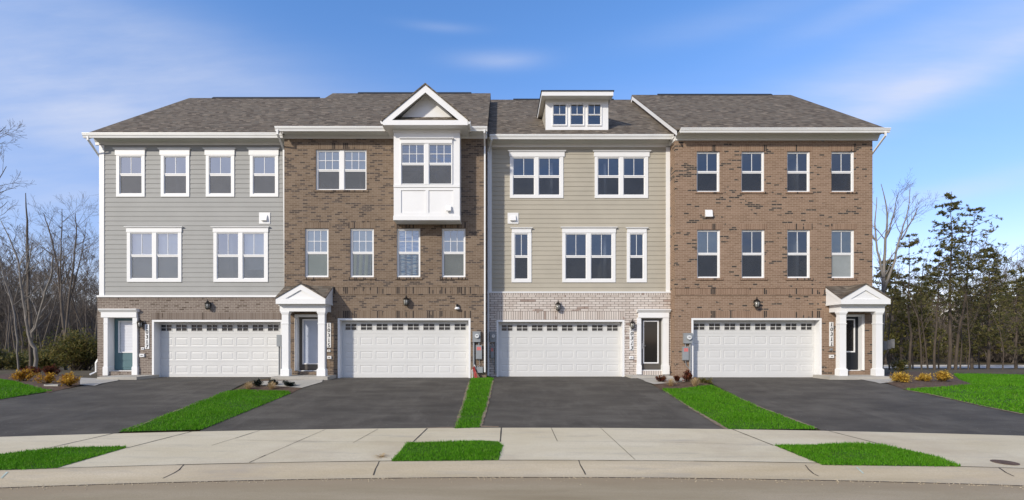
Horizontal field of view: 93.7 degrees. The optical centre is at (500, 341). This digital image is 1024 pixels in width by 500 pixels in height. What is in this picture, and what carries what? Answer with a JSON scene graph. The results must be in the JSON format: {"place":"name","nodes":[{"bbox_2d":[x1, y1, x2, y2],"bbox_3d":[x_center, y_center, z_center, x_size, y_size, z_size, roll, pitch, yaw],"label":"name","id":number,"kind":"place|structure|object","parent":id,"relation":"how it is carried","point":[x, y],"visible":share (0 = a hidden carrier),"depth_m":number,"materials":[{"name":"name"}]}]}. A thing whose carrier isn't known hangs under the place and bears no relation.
{"place":"outdoors","nodes":[
{"label":"outdoors","id":0,"kind":"place"},
{"bbox_2d":[80,378,117,385],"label":"path","id":1,"kind":"structure","parent":0,"point":[90,381],"depth_m":16.41,"materials":[{"name":"concrete"}]},
{"bbox_2d":[0,377,270,436],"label":"driveway","id":2,"kind":"structure","parent":0,"point":[117,406],"depth_m":12.67,"materials":[{"name":"grey asphalt"}]},
{"bbox_2d":[261,380,322,387],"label":"path","id":3,"kind":"structure","parent":0,"point":[301,383],"depth_m":16.31,"materials":[{"name":"concrete"}]},
{"bbox_2d":[200,377,469,430],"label":"driveway","id":4,"kind":"structure","parent":0,"point":[377,403],"depth_m":12.73,"materials":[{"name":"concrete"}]},
{"bbox_2d":[0,428,1023,469],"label":"sidewalk","id":5,"kind":"structure","parent":0,"point":[636,444],"depth_m":9.09,"materials":[{"name":"concrete"}]},
{"bbox_2d":[0,427,1023,487],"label":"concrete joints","id":6,"kind":"object","parent":5,"relation":"on","point":[496,477],"visible":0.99,"depth_m":7.53,"materials":[{"name":"beige concrete"}]},
{"bbox_2d":[0,478,1023,499],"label":"road","id":7,"kind":"structure","parent":0,"point":[535,489],"depth_m":6.63,"materials":[{"name":"beige asphalt"}]},
{"bbox_2d":[0,460,1023,487],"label":"kerb","id":8,"kind":"structure","parent":7,"relation":"on","point":[430,469],"depth_m":7.45,"materials":[{"name":"concrete"}]},
{"bbox_2d":[11,475,1021,489],"bbox_3d":[-0.013,2.060,6.679,21.975,0.016,1.371,0,0,-1],"label":"kerb grit","id":9,"kind":"object","parent":7,"relation":"on","point":[490,478],"visible":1,"depth_m":7.09,"materials":[{"name":"gravel"}]},
{"bbox_2d":[0,353,1023,487],"bbox_3d":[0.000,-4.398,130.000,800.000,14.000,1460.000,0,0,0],"label":"ground","id":10,"kind":"structure","parent":0,"point":[84,373],"depth_m":21.50,"materials":[{"name":"green plant"}]},
{"bbox_2d":[0,343,27,369],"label":"wild shrub","id":11,"kind":"object","parent":10,"relation":"on","point":[6,360],"visible":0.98,"depth_m":29.14,"materials":[{"name":"green plant"}]},
{"bbox_2d":[0,120,36,230],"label":"bare tree","id":12,"kind":"object","parent":10,"relation":"on","point":[19,126],"visible":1,"depth_m":19.40,"materials":[{"name":"grey plant"}]},
{"bbox_2d":[0,251,42,370],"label":"bare tree","id":13,"kind":"object","parent":10,"relation":"on","point":[15,326],"visible":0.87,"depth_m":25.38,"materials":[{"name":"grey plant"}]},
{"bbox_2d":[0,348,42,369],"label":"wild shrub","id":14,"kind":"object","parent":10,"relation":"on","point":[22,364],"visible":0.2,"depth_m":33.58,"materials":[{"name":"green plant"}]},
{"bbox_2d":[0,239,48,354],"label":"bare tree","id":15,"kind":"object","parent":10,"relation":"on","point":[14,294],"visible":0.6,"depth_m":43.19,"materials":[{"name":"grey plant"}]},
{"bbox_2d":[22,193,32,368],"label":"dead tree","id":16,"kind":"object","parent":10,"relation":"on","point":[30,325],"visible":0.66,"depth_m":26.81,"materials":[{"name":"grey plant"}]},
{"bbox_2d":[0,251,56,369],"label":"bare tree","id":17,"kind":"object","parent":10,"relation":"on","point":[7,325],"visible":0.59,"depth_m":33.91,"materials":[{"name":"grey plant"}]},
{"bbox_2d":[0,234,75,368],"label":"bare tree","id":18,"kind":"object","parent":10,"relation":"on","point":[10,325],"visible":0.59,"depth_m":38.32,"materials":[{"name":"grey plant"}]},
{"bbox_2d":[0,374,79,392],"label":"mulch bed","id":19,"kind":"object","parent":10,"relation":"on","point":[30,381],"visible":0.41,"depth_m":16.11,"materials":[{"name":"brown soil"}]},
{"bbox_2d":[10,368,39,380],"bbox_3d":[-16.565,1.172,16.657,0.877,0.516,0.584,0,0,-23],"label":"shrub","id":20,"kind":"object","parent":19,"relation":"on","point":[21,376],"visible":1,"depth_m":16.63,"materials":[{"name":"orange plant"}]},
{"bbox_2d":[33,372,56,382],"bbox_3d":[-15.016,1.216,15.825,0.684,0.430,0.630,0,0,42],"label":"shrub","id":21,"kind":"object","parent":19,"relation":"on","point":[49,378],"visible":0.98,"depth_m":15.80,"materials":[{"name":"orange plant"}]},
{"bbox_2d":[56,372,80,386],"bbox_3d":[-13.557,1.202,15.098,0.585,0.505,0.693,0,0,0],"label":"shrub","id":22,"kind":"object","parent":19,"relation":"on","point":[68,380],"visible":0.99,"depth_m":15.05,"materials":[{"name":"yellow plant"}]},
{"bbox_2d":[0,230,85,344],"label":"bare tree","id":23,"kind":"object","parent":10,"relation":"on","point":[37,333],"visible":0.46,"depth_m":46.71,"materials":[{"name":"grey plant"}]},
{"bbox_2d":[20,347,69,369],"bbox_3d":[-28.147,1.012,30.029,3.095,1.677,2.762,0,0,-26],"label":"wild shrub","id":24,"kind":"object","parent":10,"relation":"on","point":[44,363],"visible":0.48,"depth_m":29.53,"materials":[{"name":"green plant"}]},
{"bbox_2d":[11,326,78,354],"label":"undergrowth","id":25,"kind":"object","parent":10,"relation":"on","point":[24,335],"visible":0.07,"depth_m":45.46,"materials":[{"name":"brown plant"}]},
{"bbox_2d":[0,213,95,366],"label":"bare tree","id":26,"kind":"object","parent":10,"relation":"on","point":[30,334],"visible":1,"depth_m":23.38,"materials":[{"name":"grey plant"}]},
{"bbox_2d":[0,224,98,355],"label":"woodland","id":27,"kind":"object","parent":10,"relation":"on","point":[92,305],"visible":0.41,"depth_m":55.45,"materials":[{"name":"brown plant"}]},
{"bbox_2d":[3,217,97,345],"bbox_3d":[-33.751,-4.152,36.899,5.217,12.709,7.242,0,0,15],"label":"bare tree","id":28,"kind":"object","parent":10,"relation":"on","point":[59,318],"visible":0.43,"depth_m":36.76,"materials":[{"name":"grey plant"}]},
{"bbox_2d":[10,205,97,331],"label":"bare tree","id":29,"kind":"object","parent":10,"relation":"on","point":[62,275],"visible":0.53,"depth_m":41.42,"materials":[{"name":"grey plant"}]},
{"bbox_2d":[14,220,94,369],"bbox_3d":[-29.249,-3.103,31.991,5.105,10.289,4.214,0,0,29],"label":"bare tree","id":30,"kind":"object","parent":10,"relation":"on","point":[73,304],"visible":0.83,"depth_m":31.90,"materials":[{"name":"grey plant"}]},
{"bbox_2d":[24,190,98,369],"bbox_3d":[-27.682,-4.180,31.260,6.198,12.348,4.454,0,0,27],"label":"bare tree","id":31,"kind":"object","parent":10,"relation":"on","point":[64,324],"visible":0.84,"depth_m":31.05,"materials":[{"name":"grey plant"}]},
{"bbox_2d":[1,446,122,469],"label":"lawn","id":32,"kind":"structure","parent":10,"relation":"on","point":[56,459],"depth_m":8.02,"materials":[{"name":"plant"}]},
{"bbox_2d":[31,251,98,365],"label":"bare tree","id":33,"kind":"object","parent":10,"relation":"on","point":[76,293],"visible":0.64,"depth_m":38.89,"materials":[{"name":"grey plant"}]},
{"bbox_2d":[34,326,96,370],"bbox_3d":[-24.117,0.405,27.477,4.657,2.620,4.394,0,0,24],"label":"wild shrub","id":34,"kind":"object","parent":10,"relation":"on","point":[82,355],"visible":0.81,"depth_m":27.05,"materials":[{"name":"green plant"}]},
{"bbox_2d":[33,228,98,368],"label":"bare tree","id":35,"kind":"object","parent":10,"relation":"on","point":[55,300],"visible":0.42,"depth_m":41.72,"materials":[{"name":"grey plant"}]},
{"bbox_2d":[49,201,98,331],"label":"bare tree","id":36,"kind":"object","parent":10,"relation":"on","point":[75,294],"visible":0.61,"depth_m":36.67,"materials":[{"name":"grey plant"}]},
{"bbox_2d":[58,233,98,334],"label":"bare tree","id":37,"kind":"object","parent":10,"relation":"on","point":[86,289],"visible":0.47,"depth_m":47.15,"materials":[{"name":"grey plant"}]},
{"bbox_2d":[97,375,158,379],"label":"porch slab","id":38,"kind":"structure","parent":10,"relation":"on","point":[128,377],"depth_m":17.54,"materials":[{"name":"concrete"}]},
{"bbox_2d":[82,97,323,376],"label":"townhouse","id":39,"kind":"structure","parent":10,"relation":"on","point":[191,256],"depth_m":18.55,"materials":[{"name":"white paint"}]},
{"bbox_2d":[114,318,131,369],"bbox_3d":[-14.628,0.109,18.776,0.907,2.011,0.068,0,0,0],"label":"front door","id":40,"kind":"structure","parent":39,"relation":"in","point":[122,326],"depth_m":18.76,"materials":[{"name":"teal paint"}]},
{"bbox_2d":[113,148,146,196],"bbox_3d":[-14.281,-6.508,18.545,1.261,1.865,0.190,0,0,0],"label":"window","id":41,"kind":"structure","parent":39,"relation":"in","point":[127,184],"depth_m":18.54,"materials":[{"name":"white paint"}]},
{"bbox_2d":[124,226,182,281],"bbox_3d":[-13.356,-3.354,18.560,2.247,2.133,0.219,0,0,0],"label":"window","id":42,"kind":"structure","parent":39,"relation":"in","point":[142,241],"depth_m":18.66,"materials":[{"name":"white paint"}]},
{"bbox_2d":[158,148,190,196],"bbox_3d":[-12.560,-6.508,18.545,1.261,1.865,0.190,0,0,0],"label":"window","id":43,"kind":"structure","parent":39,"relation":"in","point":[175,184],"depth_m":18.54,"materials":[{"name":"white paint"}]},
{"bbox_2d":[203,148,235,196],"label":"window","id":44,"kind":"structure","parent":39,"relation":"in","point":[220,184],"depth_m":18.54,"materials":[{"name":"white paint"}]},
{"bbox_2d":[160,322,280,376],"bbox_3d":[-10.897,0.317,18.850,4.909,2.166,0.040,0,0,0],"label":"garage door","id":45,"kind":"structure","parent":39,"relation":"in","point":[188,349],"depth_m":18.84,"materials":[{"name":"white metal"}]},
{"bbox_2d":[210,226,269,281],"bbox_3d":[-10.017,-3.354,18.560,2.247,2.133,0.219,0,0,0],"label":"window","id":46,"kind":"structure","parent":39,"relation":"in","point":[256,237],"depth_m":18.52,"materials":[{"name":"white paint"}]},
{"bbox_2d":[247,148,279,196],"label":"window","id":47,"kind":"structure","parent":39,"relation":"in","point":[264,184],"depth_m":18.52,"materials":[{"name":"white paint"}]},
{"bbox_2d":[120,390,287,431],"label":"lawn","id":48,"kind":"structure","parent":10,"relation":"on","point":[246,407],"depth_m":11.70,"materials":[{"name":"plant"}]},
{"bbox_2d":[243,380,303,392],"bbox_3d":[-7.412,1.481,15.933,2.180,0.189,2.890,0,0,0],"label":"mulch bed","id":49,"kind":"object","parent":10,"relation":"on","point":[276,388],"visible":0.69,"depth_m":15.28,"materials":[{"name":"brown soil"}]},
{"bbox_2d":[271,375,335,379],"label":"porch slab","id":50,"kind":"structure","parent":10,"relation":"on","point":[305,377],"depth_m":17.25,"materials":[{"name":"concrete"}]},
{"bbox_2d":[274,83,490,377],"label":"townhouse","id":51,"kind":"structure","parent":10,"relation":"on","point":[385,227],"depth_m":18.20,"materials":[{"name":"brown brick"}]},
{"bbox_2d":[299,317,317,369],"bbox_3d":[-7.286,0.087,18.440,0.877,2.019,0.121,0,0,0],"label":"front door","id":52,"kind":"structure","parent":51,"relation":"in","point":[308,326],"depth_m":18.47,"materials":[{"name":"beige paint"}]},
{"bbox_2d":[305,229,327,276],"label":"window","id":53,"kind":"structure","parent":51,"relation":"in","point":[316,240],"depth_m":18.31,"materials":[{"name":"clear glass"}]},
{"bbox_2d":[316,150,365,189],"bbox_3d":[-6.036,-6.501,18.282,1.921,1.537,0.075,0,0,0],"label":"window","id":54,"kind":"structure","parent":51,"relation":"in","point":[335,169],"depth_m":18.29,"materials":[{"name":"white paint"}]},
{"bbox_2d":[351,229,373,276],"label":"window","id":55,"kind":"structure","parent":51,"relation":"in","point":[362,240],"depth_m":18.31,"materials":[{"name":"glass"}]},
{"bbox_2d":[342,321,468,376],"bbox_3d":[-3.645,0.293,18.490,4.903,2.215,0.040,0,0,0],"label":"garage door","id":56,"kind":"structure","parent":51,"relation":"in","point":[369,348],"depth_m":18.48,"materials":[{"name":"white metal"}]},
{"bbox_2d":[397,229,419,276],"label":"window","id":57,"kind":"structure","parent":51,"relation":"in","point":[408,240],"depth_m":18.31,"materials":[{"name":"glass"}]},
{"bbox_2d":[442,229,464,276],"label":"window","id":58,"kind":"structure","parent":51,"relation":"in","point":[453,240],"depth_m":18.31,"materials":[{"name":"glass"}]},
{"bbox_2d":[394,441,502,460],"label":"lawn","id":59,"kind":"structure","parent":10,"relation":"on","point":[487,443],"depth_m":8.54,"materials":[{"name":"plant"}]},
{"bbox_2d":[455,380,491,427],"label":"lawn","id":60,"kind":"structure","parent":10,"relation":"on","point":[472,408],"depth_m":12.21,"materials":[{"name":"plant"}]},
{"bbox_2d":[0,373,1023,469],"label":"grass","id":61,"kind":"structure","parent":10,"relation":"on","point":[988,380],"depth_m":11.19,"materials":[{"name":"green plant"}]},
{"bbox_2d":[127,380,1022,429],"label":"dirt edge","id":62,"kind":"object","parent":10,"relation":"on","point":[489,396],"visible":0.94,"depth_m":11.87,"materials":[{"name":"brown soil"}]},
{"bbox_2d":[487,90,673,376],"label":"townhouse","id":63,"kind":"structure","parent":10,"relation":"on","point":[578,232],"depth_m":18.89,"materials":[{"name":"beige plastic"}]},
{"bbox_2d":[510,227,532,281],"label":"window","id":64,"kind":"structure","parent":63,"relation":"in","point":[520,264],"depth_m":18.86,"materials":[{"name":"white paint"}]},
{"bbox_2d":[508,150,565,197],"bbox_3d":[1.439,-6.557,18.895,2.289,1.859,0.190,0,0,0],"label":"window","id":65,"kind":"structure","parent":63,"relation":"in","point":[536,185],"depth_m":18.87,"materials":[{"name":"white paint"}]},
{"bbox_2d":[498,322,620,375],"bbox_3d":[2.362,0.309,19.100,4.887,2.182,0.040,0,0,0],"label":"garage door","id":66,"kind":"structure","parent":63,"relation":"in","point":[524,348],"depth_m":19.09,"materials":[{"name":"white metal"}]},
{"bbox_2d":[561,227,616,281],"bbox_3d":[3.486,-3.399,18.895,2.226,2.169,0.190,0,0,0],"label":"window","id":67,"kind":"structure","parent":63,"relation":"in","point":[588,267],"depth_m":18.89,"materials":[{"name":"glass"}]},
{"bbox_2d":[592,150,650,197],"bbox_3d":[4.773,-6.557,18.895,2.289,1.859,0.190,0,0,0],"label":"window","id":68,"kind":"structure","parent":63,"relation":"in","point":[620,185],"depth_m":18.87,"materials":[{"name":"white paint"}]},
{"bbox_2d":[626,227,647,281],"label":"window","id":69,"kind":"structure","parent":63,"relation":"in","point":[636,264],"depth_m":18.86,"materials":[{"name":"white paint"}]},
{"bbox_2d":[642,319,660,368],"bbox_3d":[5.964,0.105,18.940,0.832,2.000,0.121,0,0,0],"label":"front door","id":70,"kind":"structure","parent":63,"relation":"in","point":[651,328],"depth_m":18.97,"materials":[{"name":"black paint"}]},
{"bbox_2d":[654,377,709,389],"bbox_3d":[6.288,1.465,17.197,2.097,0.159,4.489,0,0,9],"label":"mulch bed","id":71,"kind":"object","parent":10,"relation":"on","point":[679,385],"visible":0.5,"depth_m":16.10,"materials":[{"name":"brown soil"}]},
{"bbox_2d":[666,387,815,428],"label":"lawn","id":72,"kind":"structure","parent":10,"relation":"on","point":[706,412],"depth_m":11.58,"materials":[{"name":"plant"}]},
{"bbox_2d":[630,94,891,377],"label":"townhouse","id":73,"kind":"structure","parent":10,"relation":"on","point":[771,235],"depth_m":18.33,"materials":[{"name":"brown brick"}]},
{"bbox_2d":[697,152,718,191],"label":"window","id":74,"kind":"structure","parent":73,"relation":"in","point":[707,181],"depth_m":18.42,"materials":[{"name":"glass"}]},
{"bbox_2d":[697,230,719,277],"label":"window","id":75,"kind":"structure","parent":73,"relation":"in","point":[708,241],"depth_m":18.42,"materials":[{"name":"glass"}]},
{"bbox_2d":[742,152,763,191],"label":"window","id":76,"kind":"structure","parent":73,"relation":"in","point":[752,181],"depth_m":18.42,"materials":[{"name":"glass"}]},
{"bbox_2d":[742,230,763,277],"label":"window","id":77,"kind":"structure","parent":73,"relation":"in","point":[752,263],"depth_m":18.42,"materials":[{"name":"glass"}]},
{"bbox_2d":[693,320,813,376],"bbox_3d":[9.784,0.287,18.640,4.844,2.227,0.040,0,0,0],"label":"garage door","id":78,"kind":"structure","parent":73,"relation":"in","point":[721,348],"depth_m":18.63,"materials":[{"name":"white metal"}]},
{"bbox_2d":[787,152,809,191],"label":"window","id":79,"kind":"structure","parent":73,"relation":"in","point":[797,181],"depth_m":18.42,"materials":[{"name":"glass"}]},
{"bbox_2d":[787,230,809,277],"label":"window","id":80,"kind":"structure","parent":73,"relation":"in","point":[798,264],"depth_m":18.42,"materials":[{"name":"glass"}]},
{"bbox_2d":[831,152,853,191],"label":"window","id":81,"kind":"structure","parent":73,"relation":"in","point":[841,181],"depth_m":18.42,"materials":[{"name":"glass"}]},
{"bbox_2d":[832,230,853,277],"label":"window","id":82,"kind":"structure","parent":73,"relation":"in","point":[842,240],"depth_m":18.44,"materials":[{"name":"white paint"}]},
{"bbox_2d":[846,317,857,368],"bbox_3d":[13.438,0.073,18.566,0.783,2.030,0.068,0,0,0],"label":"front door","id":83,"kind":"structure","parent":73,"relation":"in","point":[852,322],"depth_m":18.55,"materials":[{"name":"black paint"}]},
{"bbox_2d":[813,375,889,379],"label":"porch slab","id":84,"kind":"structure","parent":10,"relation":"on","point":[848,377],"depth_m":17.40,"materials":[{"name":"concrete"}]},
{"bbox_2d":[775,444,954,465],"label":"lawn","id":85,"kind":"structure","parent":10,"relation":"on","point":[861,456],"depth_m":8.15,"materials":[{"name":"plant"}]},
{"bbox_2d":[883,339,894,368],"bbox_3d":[19.365,0.715,24.053,0.710,1.650,0.105,0,0,0],"label":"board stand","id":86,"kind":"object","parent":10,"relation":"on","point":[888,344],"visible":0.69,"depth_m":24.00,"materials":[{"name":"grey metal"}]},
{"bbox_2d":[873,249,925,369],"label":"bare tree","id":87,"kind":"object","parent":10,"relation":"on","point":[889,332],"visible":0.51,"depth_m":30.46,"materials":[{"name":"brown plant"}]},
{"bbox_2d":[873,170,942,341],"bbox_3d":[22.718,-3.994,26.968,4.272,11.583,2.720,0,0,0],"label":"bare tree","id":88,"kind":"object","parent":10,"relation":"on","point":[883,265],"visible":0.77,"depth_m":26.99,"materials":[{"name":"grey plant"}]},
{"bbox_2d":[875,253,943,369],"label":"bare tree","id":89,"kind":"object","parent":10,"relation":"on","point":[919,334],"visible":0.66,"depth_m":29.06,"materials":[{"name":"brown plant"}]},
{"bbox_2d":[884,274,936,361],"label":"pine tree","id":90,"kind":"object","parent":10,"relation":"on","point":[900,332],"visible":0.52,"depth_m":35.61,"materials":[{"name":"green plant"}]},
{"bbox_2d":[885,233,940,369],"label":"pine tree","id":91,"kind":"object","parent":10,"relation":"on","point":[912,244],"visible":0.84,"depth_m":33.01,"materials":[{"name":"green plant"}]},
{"bbox_2d":[884,372,970,389],"bbox_3d":[15.926,1.440,18.102,2.294,0.108,9.750,0,0,39],"label":"mulch bed","id":92,"kind":"object","parent":10,"relation":"on","point":[916,384],"visible":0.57,"depth_m":16.11,"materials":[{"name":"brown soil"}]},
{"bbox_2d":[885,359,910,372],"bbox_3d":[17.535,1.087,21.003,0.883,0.689,0.749,0,0,0],"label":"shrub","id":93,"kind":"object","parent":92,"relation":"on","point":[900,365],"visible":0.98,"depth_m":20.98,"materials":[{"name":"green plant"}]},
{"bbox_2d":[889,371,912,382],"bbox_3d":[13.554,1.219,16.297,0.690,0.427,0.784,0,0,25],"label":"shrub","id":94,"kind":"object","parent":92,"relation":"on","point":[900,377],"visible":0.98,"depth_m":16.14,"materials":[{"name":"yellow plant"}]},
{"bbox_2d":[933,369,953,381],"bbox_3d":[15.214,1.172,16.491,0.556,0.516,0.806,0,0,45],"label":"shrub","id":95,"kind":"object","parent":92,"relation":"on","point":[943,376],"visible":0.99,"depth_m":16.44,"materials":[{"name":"yellow plant"}]},
{"bbox_2d":[896,230,964,369],"bbox_3d":[28.914,-2.642,32.461,3.559,9.391,4.267,0,0,37],"label":"bare tree","id":96,"kind":"object","parent":10,"relation":"on","point":[921,320],"visible":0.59,"depth_m":32.83,"materials":[{"name":"plant"}]},
{"bbox_2d":[910,248,968,369],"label":"pine tree","id":97,"kind":"object","parent":10,"relation":"on","point":[939,252],"visible":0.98,"depth_m":29.95,"materials":[{"name":"green plant"}]},
{"bbox_2d":[873,236,1023,364],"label":"woodland","id":98,"kind":"object","parent":10,"relation":"on","point":[997,353],"visible":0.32,"depth_m":57.27,"materials":[{"name":"plant"}]},
{"bbox_2d":[922,191,985,369],"bbox_3d":[28.909,-3.882,30.886,3.736,11.756,3.371,0,0,-35],"label":"pine tree","id":99,"kind":"object","parent":10,"relation":"on","point":[954,205],"visible":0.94,"depth_m":30.90,"materials":[{"name":"green plant"}]},
{"bbox_2d":[906,375,1023,411],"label":"lawn","id":100,"kind":"structure","parent":10,"relation":"on","point":[963,390],"depth_m":13.71,"materials":[{"name":"plant"}]},
{"bbox_2d":[929,256,1002,369],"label":"bare tree","id":101,"kind":"object","parent":10,"relation":"on","point":[968,321],"visible":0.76,"depth_m":30.24,"materials":[{"name":"brown plant"}]},
{"bbox_2d":[919,241,1013,368],"bbox_3d":[37.128,-2.667,38.891,6.578,10.159,3.998,0,0,29],"label":"bare tree","id":102,"kind":"object","parent":10,"relation":"on","point":[940,337],"visible":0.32,"depth_m":39.88,"materials":[{"name":"brown plant"}]},
{"bbox_2d":[924,207,1011,369],"bbox_3d":[31.221,-3.442,31.778,4.108,10.981,4.742,0,0,0],"label":"pine tree","id":103,"kind":"object","parent":10,"relation":"on","point":[977,211],"visible":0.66,"depth_m":31.85,"materials":[{"name":"green plant"}]},
{"bbox_2d":[929,283,1011,368],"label":"pine tree","id":104,"kind":"object","parent":10,"relation":"on","point":[972,349],"visible":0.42,"depth_m":37.99,"materials":[{"name":"green plant"}]},
{"bbox_2d":[953,253,1008,368],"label":"bare tree","id":105,"kind":"object","parent":10,"relation":"on","point":[970,319],"visible":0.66,"depth_m":33.91,"materials":[{"name":"brown plant"}]},
{"bbox_2d":[947,247,1023,368],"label":"pine tree","id":106,"kind":"object","parent":10,"relation":"on","point":[987,335],"visible":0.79,"depth_m":35.81,"materials":[{"name":"green plant"}]},
{"bbox_2d":[955,274,1023,368],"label":"bare tree","id":107,"kind":"object","parent":10,"relation":"on","point":[1002,343],"visible":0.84,"depth_m":34.13,"materials":[{"name":"brown plant"}]},
{"bbox_2d":[975,266,1023,368],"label":"pine tree","id":108,"kind":"object","parent":10,"relation":"on","point":[1016,352],"visible":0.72,"depth_m":39.97,"materials":[{"name":"green plant"}]},
{"bbox_2d":[0,0,1023,314],"label":"sky","id":109,"kind":"structure","parent":0,"point":[946,77],"materials":[{"name":"blue"}]},
{"bbox_2d":[480,377,723,428],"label":"driveway","id":110,"kind":"structure","parent":0,"point":[570,402],"depth_m":12.95,"materials":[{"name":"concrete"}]},
{"bbox_2d":[697,377,1023,435],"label":"driveway","id":111,"kind":"structure","parent":0,"point":[846,405],"depth_m":12.45,"materials":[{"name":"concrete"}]},
{"bbox_2d":[884,366,1023,367],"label":"road","id":112,"kind":"structure","parent":0,"point":[962,366],"depth_m":46.32,"materials":[{"name":"grey asphalt"}]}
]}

